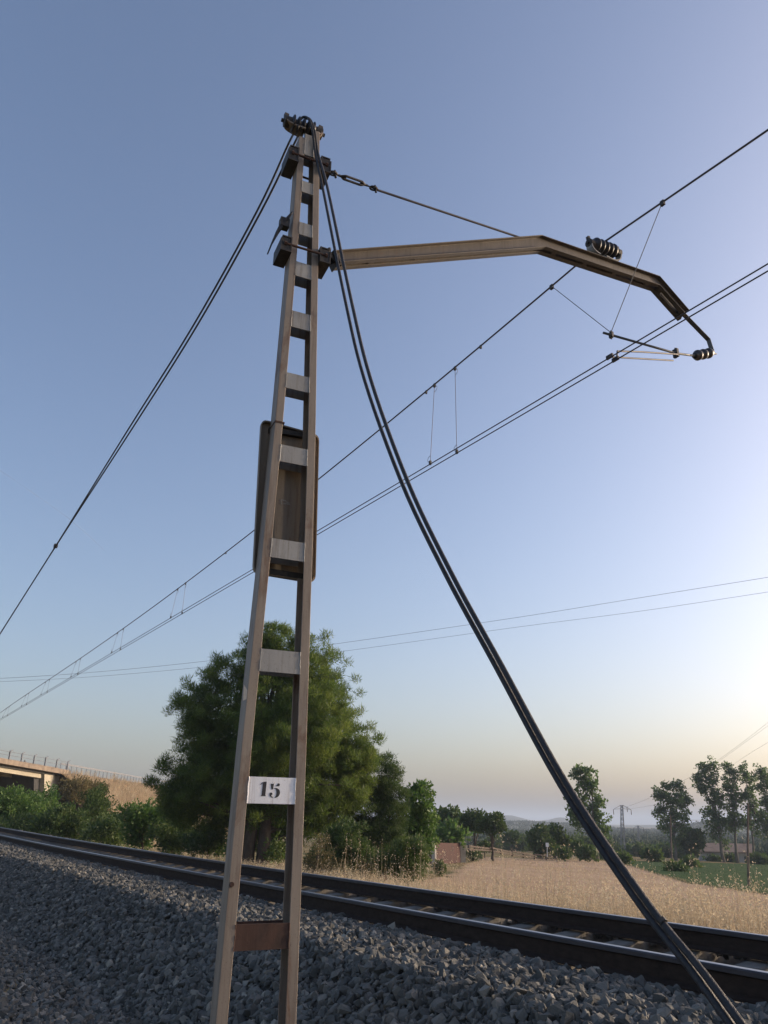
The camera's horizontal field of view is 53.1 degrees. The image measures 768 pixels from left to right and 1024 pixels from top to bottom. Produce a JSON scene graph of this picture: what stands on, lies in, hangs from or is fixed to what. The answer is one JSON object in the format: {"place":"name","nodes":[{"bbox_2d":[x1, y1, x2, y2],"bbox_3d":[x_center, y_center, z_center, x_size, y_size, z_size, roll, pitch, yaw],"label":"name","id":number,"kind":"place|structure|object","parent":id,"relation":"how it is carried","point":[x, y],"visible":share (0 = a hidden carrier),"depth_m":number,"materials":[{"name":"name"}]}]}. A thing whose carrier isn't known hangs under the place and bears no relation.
{"place":"outdoors","nodes":[
{"label":"outdoors","id":0,"kind":"place"},
{"bbox_2d":[57,773,225,844],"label":"embankment","id":1,"kind":"structure","parent":0,"point":[66,800],"depth_m":102.20,"materials":[{"name":"brown soil"}]},
{"bbox_2d":[0,750,70,795],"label":"road bridge","id":2,"kind":"structure","parent":1,"relation":"on","point":[31,776],"depth_m":69.52,"materials":[{"name":"concrete"}]},
{"bbox_2d":[60,763,165,782],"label":"guard rail","id":3,"kind":"object","parent":1,"relation":"on","point":[99,770],"visible":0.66,"depth_m":88.14,"materials":[{"name":"metal"}]},
{"bbox_2d":[58,768,227,844],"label":"dry grass","id":4,"kind":"structure","parent":1,"relation":"on","point":[124,798],"depth_m":87.39,"materials":[{"name":"plant"}]},
{"bbox_2d":[0,878,751,1023],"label":"track bed","id":5,"kind":"object","parent":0,"point":[263,988],"visible":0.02,"depth_m":6.75,"materials":[{"name":"grey gravel"}]},
{"bbox_2d":[251,879,277,883],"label":"sleeper","id":6,"kind":"object","parent":5,"relation":"on","point":[264,881],"visible":0.03,"depth_m":13.02,"materials":[{"name":"concrete"}]},
{"bbox_2d":[259,892,362,899],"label":"sleeper","id":7,"kind":"object","parent":5,"relation":"on","point":[343,895],"visible":0.03,"depth_m":11.00,"materials":[{"name":"concrete"}]},
{"bbox_2d":[305,888,337,893],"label":"sleeper","id":8,"kind":"object","parent":5,"relation":"on","point":[322,891],"visible":0.03,"depth_m":11.51,"materials":[{"name":"concrete"}]},
{"bbox_2d":[264,896,382,904],"bbox_3d":[-0.871,5.207,10.169,2.500,0.188,0.256,14,-25,-30],"label":"sleeper","id":9,"kind":"object","parent":5,"relation":"on","point":[368,899],"visible":0.04,"depth_m":10.48,"materials":[{"name":"concrete"}]},
{"bbox_2d":[300,900,414,910],"bbox_3d":[-0.516,5.009,9.661,2.500,0.188,0.256,14,-25,-30],"label":"sleeper","id":10,"kind":"object","parent":5,"relation":"on","point":[395,903],"visible":0.03,"depth_m":9.99,"materials":[{"name":"concrete"}]},
{"bbox_2d":[0,828,767,1023],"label":"ballast","id":11,"kind":"structure","parent":5,"relation":"on","point":[512,986],"depth_m":6.65,"materials":[{"name":"gravel"}]},
{"bbox_2d":[0,835,767,1004],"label":"rail","id":12,"kind":"object","parent":5,"relation":"on","point":[742,984],"visible":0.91,"depth_m":6.30,"materials":[{"name":"metal"}]},
{"bbox_2d":[0,827,767,961],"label":"rail","id":13,"kind":"object","parent":5,"relation":"on","point":[754,946],"visible":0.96,"depth_m":8.37,"materials":[{"name":"metal"}]},
{"bbox_2d":[359,910,482,923],"bbox_3d":[0.193,4.614,8.646,2.500,0.188,0.256,14,-25,-30],"label":"sleeper","id":14,"kind":"object","parent":5,"relation":"on","point":[458,914],"visible":0.04,"depth_m":8.98,"materials":[{"name":"concrete"}]},
{"bbox_2d":[403,905,444,912],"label":"sleeper","id":15,"kind":"object","parent":5,"relation":"on","point":[428,909],"visible":0.03,"depth_m":9.48,"materials":[{"name":"concrete"}]},
{"bbox_2d":[369,916,515,925],"bbox_3d":[0.548,4.417,8.138,2.500,0.188,0.256,14,-25,-30],"label":"sleeper","id":16,"kind":"object","parent":5,"relation":"on","point":[494,920],"visible":0.04,"depth_m":8.47,"materials":[{"name":"concrete"}]},
{"bbox_2d":[427,922,566,939],"bbox_3d":[0.902,4.219,7.630,2.500,0.188,0.256,14,-25,-30],"label":"sleeper","id":17,"kind":"object","parent":5,"relation":"on","point":[537,927],"visible":0.05,"depth_m":7.97,"materials":[{"name":"concrete"}]},
{"bbox_2d":[444,930,617,945],"bbox_3d":[1.257,4.021,7.123,2.500,0.188,0.256,14,-25,-30],"label":"sleeper","id":18,"kind":"object","parent":5,"relation":"on","point":[582,935],"visible":0.07,"depth_m":7.47,"materials":[{"name":"concrete"}]},
{"bbox_2d":[524,938,669,961],"bbox_3d":[1.612,3.823,6.616,2.500,0.188,0.256,14,-25,-30],"label":"sleeper","id":19,"kind":"object","parent":5,"relation":"on","point":[636,944],"visible":0.05,"depth_m":6.96,"materials":[{"name":"concrete"}]},
{"bbox_2d":[557,949,739,973],"bbox_3d":[1.966,3.625,6.108,2.500,0.188,0.256,14,-25,-30],"label":"sleeper","id":20,"kind":"object","parent":5,"relation":"on","point":[706,956],"visible":0.06,"depth_m":6.46,"materials":[{"name":"concrete"}]},
{"bbox_2d":[596,959,767,991],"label":"sleeper","id":21,"kind":"object","parent":5,"relation":"on","point":[757,964],"visible":0.04,"depth_m":5.93,"materials":[{"name":"concrete"}]},
{"bbox_2d":[0,592,765,681],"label":"power line","id":22,"kind":"object","parent":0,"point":[420,640],"visible":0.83,"depth_m":76.92,"materials":[{"name":"metal"}]},
{"bbox_2d":[0,577,767,678],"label":"power line","id":23,"kind":"object","parent":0,"point":[429,630],"visible":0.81,"depth_m":74.99,"materials":[{"name":"metal"}]},
{"bbox_2d":[0,0,767,824],"label":"sky","id":24,"kind":"structure","parent":0,"point":[141,141],"materials":[{"name":"blue"}]},
{"bbox_2d":[4,823,766,996],"bbox_3d":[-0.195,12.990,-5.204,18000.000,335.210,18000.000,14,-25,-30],"label":"ground","id":25,"kind":"structure","parent":0,"point":[450,868],"depth_m":93.95,"materials":[{"name":"soil"}]},
{"bbox_2d":[0,810,40,831],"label":"bush","id":26,"kind":"object","parent":25,"relation":"on","point":[17,821],"visible":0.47,"depth_m":40.23,"materials":[{"name":"green plant"}]},
{"bbox_2d":[0,783,48,819],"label":"bush","id":27,"kind":"object","parent":25,"relation":"on","point":[16,801],"visible":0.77,"depth_m":43.86,"materials":[{"name":"green plant"}]},
{"bbox_2d":[25,781,62,813],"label":"bush","id":28,"kind":"object","parent":25,"relation":"on","point":[50,795],"visible":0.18,"depth_m":46.98,"materials":[{"name":"green plant"}]},
{"bbox_2d":[27,801,91,841],"bbox_3d":[-16.244,15.871,38.838,3.583,2.448,3.196,14,-25,-30],"label":"bush","id":29,"kind":"object","parent":25,"relation":"on","point":[65,821],"visible":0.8,"depth_m":38.32,"materials":[{"name":"green plant"}]},
{"bbox_2d":[57,774,109,807],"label":"bush","id":30,"kind":"object","parent":25,"relation":"on","point":[73,787],"visible":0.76,"depth_m":56.99,"materials":[{"name":"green plant"}]},
{"bbox_2d":[75,781,118,829],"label":"bush","id":31,"kind":"object","parent":25,"relation":"on","point":[98,804],"visible":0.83,"depth_m":41.89,"materials":[{"name":"green plant"}]},
{"bbox_2d":[79,809,127,846],"bbox_3d":[-13.343,15.399,36.751,2.324,2.257,4.295,5,-22,-9],"label":"bush","id":32,"kind":"object","parent":25,"relation":"on","point":[105,830],"visible":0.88,"depth_m":35.64,"materials":[{"name":"green plant"}]},
{"bbox_2d":[113,797,165,849],"bbox_3d":[-10.478,13.983,33.769,2.537,2.837,3.320,0,-22,3],"label":"bush","id":33,"kind":"object","parent":25,"relation":"on","point":[136,818],"visible":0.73,"depth_m":33.34,"materials":[{"name":"green plant"}]},
{"bbox_2d":[143,811,196,854],"bbox_3d":[-8.716,13.609,32.148,2.067,2.428,4.040,2,-22,-3],"label":"bush","id":34,"kind":"object","parent":25,"relation":"on","point":[168,843],"visible":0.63,"depth_m":30.89,"materials":[{"name":"green plant"}]},
{"bbox_2d":[177,823,227,858],"bbox_3d":[-7.085,13.230,30.512,3.061,2.018,2.794,14,-25,-30],"label":"bush","id":35,"kind":"object","parent":25,"relation":"on","point":[209,843],"visible":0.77,"depth_m":29.87,"materials":[{"name":"green plant"}]},
{"bbox_2d":[209,131,319,1023],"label":"catenary mast","id":36,"kind":"object","parent":25,"relation":"on","point":[235,935],"visible":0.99,"depth_m":4.70,"materials":[{"name":"metal"}]},
{"bbox_2d":[267,211,292,254],"bbox_3d":[-0.789,-2.097,5.830,0.170,0.432,0.081,4,-22,-8],"label":"cable clamp","id":37,"kind":"object","parent":36,"relation":"attached to","point":[284,223],"visible":1,"depth_m":5.85,"materials":[{"name":"grey metal"}]},
{"bbox_2d":[252,420,318,581],"bbox_3d":[-0.655,-0.084,5.204,0.449,1.114,0.041,10,-24,-22],"label":"sign panel","id":38,"kind":"object","parent":36,"relation":"attached to","point":[286,516],"visible":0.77,"depth_m":5.21,"materials":[{"name":"grey metal"}]},
{"bbox_2d":[273,235,330,278],"bbox_3d":[-0.626,-1.940,5.859,0.394,0.140,0.236,10,-24,-22],"label":"clamp bracket","id":39,"kind":"object","parent":36,"relation":"attached to","point":[283,252],"visible":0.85,"depth_m":5.80,"materials":[{"name":"grey metal"}]},
{"bbox_2d":[328,235,713,349],"bbox_3d":[1.681,-2.194,7.580,5.138,1.761,0.143,14,-25,-30],"label":"cantilever arm","id":40,"kind":"object","parent":39,"relation":"attached to","point":[662,291],"visible":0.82,"depth_m":7.43},
{"bbox_2d":[330,170,518,236],"bbox_3d":[0.421,-2.744,6.916,2.167,0.408,0.059,14,-25,-30],"label":"tie rod","id":41,"kind":"object","parent":40,"relation":"attached to","point":[361,183],"visible":0.91,"depth_m":6.72,"materials":[{"name":"grey galvanised steel"}]},
{"bbox_2d":[585,236,622,260],"bbox_3d":[2.389,-2.839,8.328,0.545,0.295,0.164,14,-25,-30],"label":"messenger insulator","id":42,"kind":"object","parent":40,"relation":"attached to","point":[602,247],"visible":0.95,"depth_m":8.25,"materials":[{"name":"brown ceramic"}]},
{"bbox_2d":[0,129,767,712],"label":"messenger wire","id":43,"kind":"object","parent":42,"relation":"attached to","point":[482,343],"visible":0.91,"depth_m":9.47,"materials":[{"name":"black metal"}]},
{"bbox_2d":[454,366,457,453],"bbox_3d":[0.942,-1.348,10.065,0.028,1.300,0.116,14,-25,-30],"label":"dropper","id":44,"kind":"object","parent":43,"relation":"hanging from","point":[455,369],"visible":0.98,"depth_m":10.04,"materials":[{"name":"grey metal"}]},
{"bbox_2d":[549,284,609,331],"bbox_3d":[2.142,-2.239,8.431,0.029,1.119,0.801,14,-25,-29],"label":"stay wire","id":45,"kind":"object","parent":43,"relation":"hanging from","point":[551,286],"visible":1,"depth_m":8.55,"materials":[{"name":"grey metal"}]},
{"bbox_2d":[611,199,665,330],"bbox_3d":[2.577,-2.489,7.811,0.029,1.134,0.807,15,-26,-31],"label":"stay wire","id":46,"kind":"object","parent":43,"relation":"hanging from","point":[662,203],"visible":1,"depth_m":7.79,"materials":[{"name":"grey metal"}]},
{"bbox_2d":[603,330,716,362],"bbox_3d":[3.062,-1.714,8.360,1.968,0.778,0.124,14,-25,-30],"label":"registration arm","id":47,"kind":"object","parent":40,"relation":"attached to","point":[702,354],"visible":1,"depth_m":8.32},
{"bbox_2d":[1,270,767,719],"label":"contact wire","id":48,"kind":"object","parent":47,"relation":"attached to","point":[489,434],"visible":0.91,"depth_m":8.80,"materials":[{"name":"black metal"}]},
{"bbox_2d":[4,263,767,716],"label":"contact wire","id":49,"kind":"object","parent":47,"relation":"attached to","point":[488,429],"visible":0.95,"depth_m":8.66,"materials":[{"name":"black metal"}]},
{"bbox_2d":[281,112,324,139],"bbox_3d":[-0.666,-3.169,6.329,0.374,0.155,0.150,10,-24,-22],"label":"feeder insulator","id":50,"kind":"object","parent":36,"relation":"attached to","point":[290,123],"visible":0.8,"depth_m":6.28,"materials":[{"name":"brown ceramic"}]},
{"bbox_2d":[0,116,734,1023],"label":"feeder cable","id":51,"kind":"object","parent":50,"relation":"attached to","point":[690,970],"visible":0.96,"depth_m":2.88,"materials":[{"name":"black rubber"}]},
{"bbox_2d":[0,117,746,1023],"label":"feeder cable","id":52,"kind":"object","parent":50,"relation":"attached to","point":[682,947],"visible":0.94,"depth_m":2.82,"materials":[{"name":"black rubber"}]},
{"bbox_2d":[281,144,331,189],"bbox_3d":[-0.628,-2.771,6.185,0.356,0.150,0.236,10,-24,-22],"label":"clamp bracket","id":53,"kind":"object","parent":36,"relation":"attached to","point":[290,161],"visible":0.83,"depth_m":6.11,"materials":[{"name":"grey metal"}]},
{"bbox_2d":[142,619,387,866],"bbox_3d":[-4.033,8.734,29.403,9.088,9.730,7.801,14,-25,-30],"label":"pine tree","id":54,"kind":"object","parent":25,"relation":"on","point":[340,756],"visible":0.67,"depth_m":28.50,"materials":[{"name":"green plant"}]},
{"bbox_2d":[260,831,285,866],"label":"bush","id":55,"kind":"object","parent":25,"relation":"on","point":[276,852],"visible":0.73,"depth_m":27.06,"materials":[{"name":"green plant"}]},
{"bbox_2d":[302,833,384,879],"bbox_3d":[-1.274,9.991,21.809,3.057,1.701,1.164,1,-22,0],"label":"shrub","id":56,"kind":"object","parent":25,"relation":"on","point":[321,843],"visible":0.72,"depth_m":21.81,"materials":[{"name":"green plant"}]},
{"bbox_2d":[63,831,767,934],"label":"wild oats","id":57,"kind":"object","parent":25,"relation":"on","point":[690,918],"visible":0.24,"depth_m":11.52,"materials":[{"name":"plant"}]},
{"bbox_2d":[431,858,446,875],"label":"bush","id":58,"kind":"object","parent":25,"relation":"on","point":[440,863],"visible":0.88,"depth_m":36.18,"materials":[{"name":"green plant"}]},
{"bbox_2d":[429,841,465,863],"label":"brick wall","id":59,"kind":"structure","parent":25,"relation":"on","point":[451,854],"depth_m":58.04,"materials":[{"name":"brick"}]},
{"bbox_2d":[433,803,466,834],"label":"broadleaf tree","id":60,"kind":"object","parent":25,"relation":"on","point":[453,813],"visible":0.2,"depth_m":75.44,"materials":[{"name":"green plant"}]},
{"bbox_2d":[433,815,473,849],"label":"shrub","id":61,"kind":"object","parent":25,"relation":"on","point":[449,831],"visible":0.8,"depth_m":60.24,"materials":[{"name":"green plant"}]},
{"bbox_2d":[458,807,485,848],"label":"umbrella pine","id":62,"kind":"object","parent":25,"relation":"on","point":[468,818],"visible":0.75,"depth_m":71.47,"materials":[{"name":"green plant"}]},
{"bbox_2d":[466,850,482,861],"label":"bush","id":63,"kind":"object","parent":25,"relation":"on","point":[475,853],"visible":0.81,"depth_m":65.16,"materials":[{"name":"green plant"}]},
{"bbox_2d":[476,839,491,857],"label":"bush","id":64,"kind":"object","parent":25,"relation":"on","point":[484,843],"visible":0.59,"depth_m":81.76,"materials":[{"name":"green plant"}]},
{"bbox_2d":[473,811,508,860],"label":"umbrella pine","id":65,"kind":"object","parent":25,"relation":"on","point":[493,824],"visible":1,"depth_m":69.30,"materials":[{"name":"green plant"}]},
{"bbox_2d":[486,837,502,849],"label":"hedge bush","id":66,"kind":"object","parent":25,"relation":"on","point":[497,845],"visible":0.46,"depth_m":175.19,"materials":[{"name":"green plant"}]},
{"bbox_2d":[498,838,519,850],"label":"hedge bush","id":67,"kind":"object","parent":25,"relation":"on","point":[505,846],"visible":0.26,"depth_m":167.91,"materials":[{"name":"green plant"}]},
{"bbox_2d":[501,829,521,849],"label":"bush","id":68,"kind":"object","parent":25,"relation":"on","point":[511,836],"visible":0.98,"depth_m":135.95,"materials":[{"name":"green plant"}]},
{"bbox_2d":[509,837,528,851],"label":"hedge bush","id":69,"kind":"object","parent":25,"relation":"on","point":[522,845],"visible":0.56,"depth_m":168.16,"materials":[{"name":"green plant"}]},
{"bbox_2d":[524,821,557,856],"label":"olive tree","id":70,"kind":"object","parent":25,"relation":"on","point":[537,835],"visible":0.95,"depth_m":89.95,"materials":[{"name":"green plant"}]},
{"bbox_2d":[545,821,572,859],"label":"olive tree","id":71,"kind":"object","parent":25,"relation":"on","point":[556,831],"visible":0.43,"depth_m":91.25,"materials":[{"name":"green plant"}]},
{"bbox_2d":[553,845,572,861],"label":"bush","id":72,"kind":"object","parent":25,"relation":"on","point":[565,851],"visible":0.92,"depth_m":82.02,"materials":[{"name":"green plant"}]},
{"bbox_2d":[569,838,586,860],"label":"bush","id":73,"kind":"object","parent":25,"relation":"on","point":[574,843],"visible":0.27,"depth_m":87.38,"materials":[{"name":"green plant"}]},
{"bbox_2d":[572,843,600,861],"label":"bush","id":74,"kind":"object","parent":25,"relation":"on","point":[586,852],"visible":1,"depth_m":84.10,"materials":[{"name":"green plant"}]},
{"bbox_2d":[563,762,612,860],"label":"poplar tree","id":75,"kind":"object","parent":25,"relation":"on","point":[588,782],"visible":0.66,"depth_m":95.20,"materials":[{"name":"green plant"}]},
{"bbox_2d":[428,818,767,856],"bbox_3d":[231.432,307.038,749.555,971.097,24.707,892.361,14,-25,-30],"label":"woodland","id":76,"kind":"object","parent":25,"relation":"on","point":[651,836],"visible":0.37,"depth_m":436.24,"materials":[{"name":"green plant"}]},
{"bbox_2d":[613,805,631,849],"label":"pylon","id":77,"kind":"object","parent":25,"relation":"on","point":[621,825],"visible":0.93,"depth_m":169.15,"materials":[{"name":"metal"}]},
{"bbox_2d":[616,848,635,864],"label":"bush","id":78,"kind":"object","parent":25,"relation":"on","point":[625,857],"visible":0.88,"depth_m":76.86,"materials":[{"name":"green plant"}]},
{"bbox_2d":[628,841,646,856],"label":"hedge bush","id":79,"kind":"object","parent":25,"relation":"on","point":[636,848],"visible":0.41,"depth_m":166.80,"materials":[{"name":"green plant"}]},
{"bbox_2d":[638,845,665,861],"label":"bush","id":80,"kind":"object","parent":25,"relation":"on","point":[656,854],"visible":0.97,"depth_m":103.98,"materials":[{"name":"green plant"}]},
{"bbox_2d":[658,841,674,857],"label":"hedge bush","id":81,"kind":"object","parent":25,"relation":"on","point":[666,850],"visible":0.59,"depth_m":170.11,"materials":[{"name":"green plant"}]},
{"bbox_2d":[650,777,707,860],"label":"poplar tree","id":82,"kind":"object","parent":25,"relation":"on","point":[679,800],"visible":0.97,"depth_m":135.96,"materials":[{"name":"green plant"}]},
{"bbox_2d":[672,846,687,858],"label":"hedge bush","id":83,"kind":"object","parent":25,"relation":"on","point":[680,853],"visible":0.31,"depth_m":164.18,"materials":[{"name":"green plant"}]},
{"bbox_2d":[678,827,706,857],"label":"broadleaf tree","id":84,"kind":"object","parent":25,"relation":"on","point":[692,838],"visible":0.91,"depth_m":134.57,"materials":[{"name":"green plant"}]},
{"bbox_2d":[690,755,732,862],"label":"poplar tree","id":85,"kind":"object","parent":25,"relation":"on","point":[716,821],"visible":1,"depth_m":137.97,"materials":[{"name":"green plant"}]},
{"bbox_2d":[702,853,720,861],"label":"bush","id":86,"kind":"object","parent":25,"relation":"on","point":[713,857],"visible":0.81,"depth_m":141.72,"materials":[{"name":"green plant"}]},
{"bbox_2d":[699,843,751,862],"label":"farmhouse","id":87,"kind":"object","parent":25,"relation":"on","point":[711,848],"visible":0.23,"depth_m":146.14,"materials":[{"name":"paint"}]},
{"bbox_2d":[720,851,734,862],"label":"bush","id":88,"kind":"object","parent":25,"relation":"on","point":[730,858],"visible":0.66,"depth_m":139.83,"materials":[{"name":"green plant"}]},
{"bbox_2d":[715,760,752,862],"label":"poplar tree","id":89,"kind":"object","parent":25,"relation":"on","point":[734,815],"visible":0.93,"depth_m":138.56,"materials":[{"name":"green plant"}]},
{"bbox_2d":[737,760,760,852],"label":"poplar tree","id":90,"kind":"object","parent":25,"relation":"on","point":[745,794],"visible":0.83,"depth_m":138.69,"materials":[{"name":"green plant"}]},
{"bbox_2d":[744,763,767,841],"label":"poplar tree","id":91,"kind":"object","parent":25,"relation":"on","point":[761,815],"visible":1,"depth_m":134.10,"materials":[{"name":"green plant"}]},
{"bbox_2d":[744,850,767,864],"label":"bush","id":92,"kind":"object","parent":25,"relation":"on","point":[760,858],"visible":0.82,"depth_m":126.90,"materials":[{"name":"green plant"}]},
{"bbox_2d":[373,856,767,932],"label":"cereal field","id":93,"kind":"structure","parent":0,"point":[566,875],"depth_m":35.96,"materials":[{"name":"beige plant"}]},
{"bbox_2d":[303,815,380,876],"bbox_3d":[-1.219,10.168,22.830,2.404,2.233,1.609,-4,-22,13],"label":"shrub","id":94,"kind":"object","parent":93,"relation":"on","point":[337,833],"visible":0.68,"depth_m":22.68,"materials":[{"name":"green plant"}]},
{"bbox_2d":[351,748,413,879],"bbox_3d":[-0.445,12.007,30.761,3.227,5.130,2.855,14,-25,-30],"label":"pine tree","id":95,"kind":"object","parent":93,"relation":"on","point":[385,806],"visible":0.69,"depth_m":30.38,"materials":[{"name":"green plant"}]},
{"bbox_2d":[368,833,432,886],"bbox_3d":[0.466,10.059,21.823,1.900,1.784,1.332,1,-22,-1],"label":"shrub","id":96,"kind":"object","parent":93,"relation":"on","point":[400,851],"visible":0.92,"depth_m":21.64,"materials":[{"name":"green plant"}]},
{"bbox_2d":[391,778,441,861],"bbox_3d":[1.183,13.293,32.323,2.646,4.102,2.180,-14,-26,32],"label":"broadleaf tree","id":97,"kind":"object","parent":93,"relation":"on","point":[422,816],"visible":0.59,"depth_m":32.16,"materials":[{"name":"green plant"}]},
{"bbox_2d":[468,845,557,859],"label":"rail fence","id":98,"kind":"object","parent":93,"relation":"on","point":[509,852],"visible":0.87,"depth_m":75.23,"materials":[{"name":"brown wood"}]},
{"bbox_2d":[503,815,656,827],"bbox_3d":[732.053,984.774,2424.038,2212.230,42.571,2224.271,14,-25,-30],"label":"hills","id":99,"kind":"structure","parent":0,"point":[513,818],"depth_m":2129.44,"materials":[{"name":"grey"}]},
{"bbox_2d":[506,819,761,834],"bbox_3d":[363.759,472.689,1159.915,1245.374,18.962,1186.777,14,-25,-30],"label":"wooded hills","id":100,"kind":"structure","parent":0,"point":[527,828],"depth_m":819.41,"materials":[{"name":"green plant"}]},
{"bbox_2d":[626,861,767,892],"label":"meadow","id":101,"kind":"structure","parent":0,"point":[712,875],"depth_m":58.31,"materials":[{"name":"green plant"}]},
{"bbox_2d":[670,815,673,858],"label":"wooden pole","id":102,"kind":"object","parent":101,"relation":"on","point":[671,838],"visible":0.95,"depth_m":74.78,"materials":[{"name":"brown wood"}]},
{"bbox_2d":[662,858,688,871],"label":"bush","id":103,"kind":"object","parent":101,"relation":"on","point":[678,867],"visible":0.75,"depth_m":61.56,"materials":[{"name":"green plant"}]},
{"bbox_2d":[678,853,702,867],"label":"bush","id":104,"kind":"object","parent":101,"relation":"on","point":[694,862],"visible":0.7,"depth_m":80.94,"materials":[{"name":"green plant"}]},
{"bbox_2d":[747,804,755,885],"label":"wooden pole","id":105,"kind":"object","parent":101,"relation":"on","point":[748,874],"visible":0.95,"depth_m":40.35,"materials":[{"name":"brown wood"}]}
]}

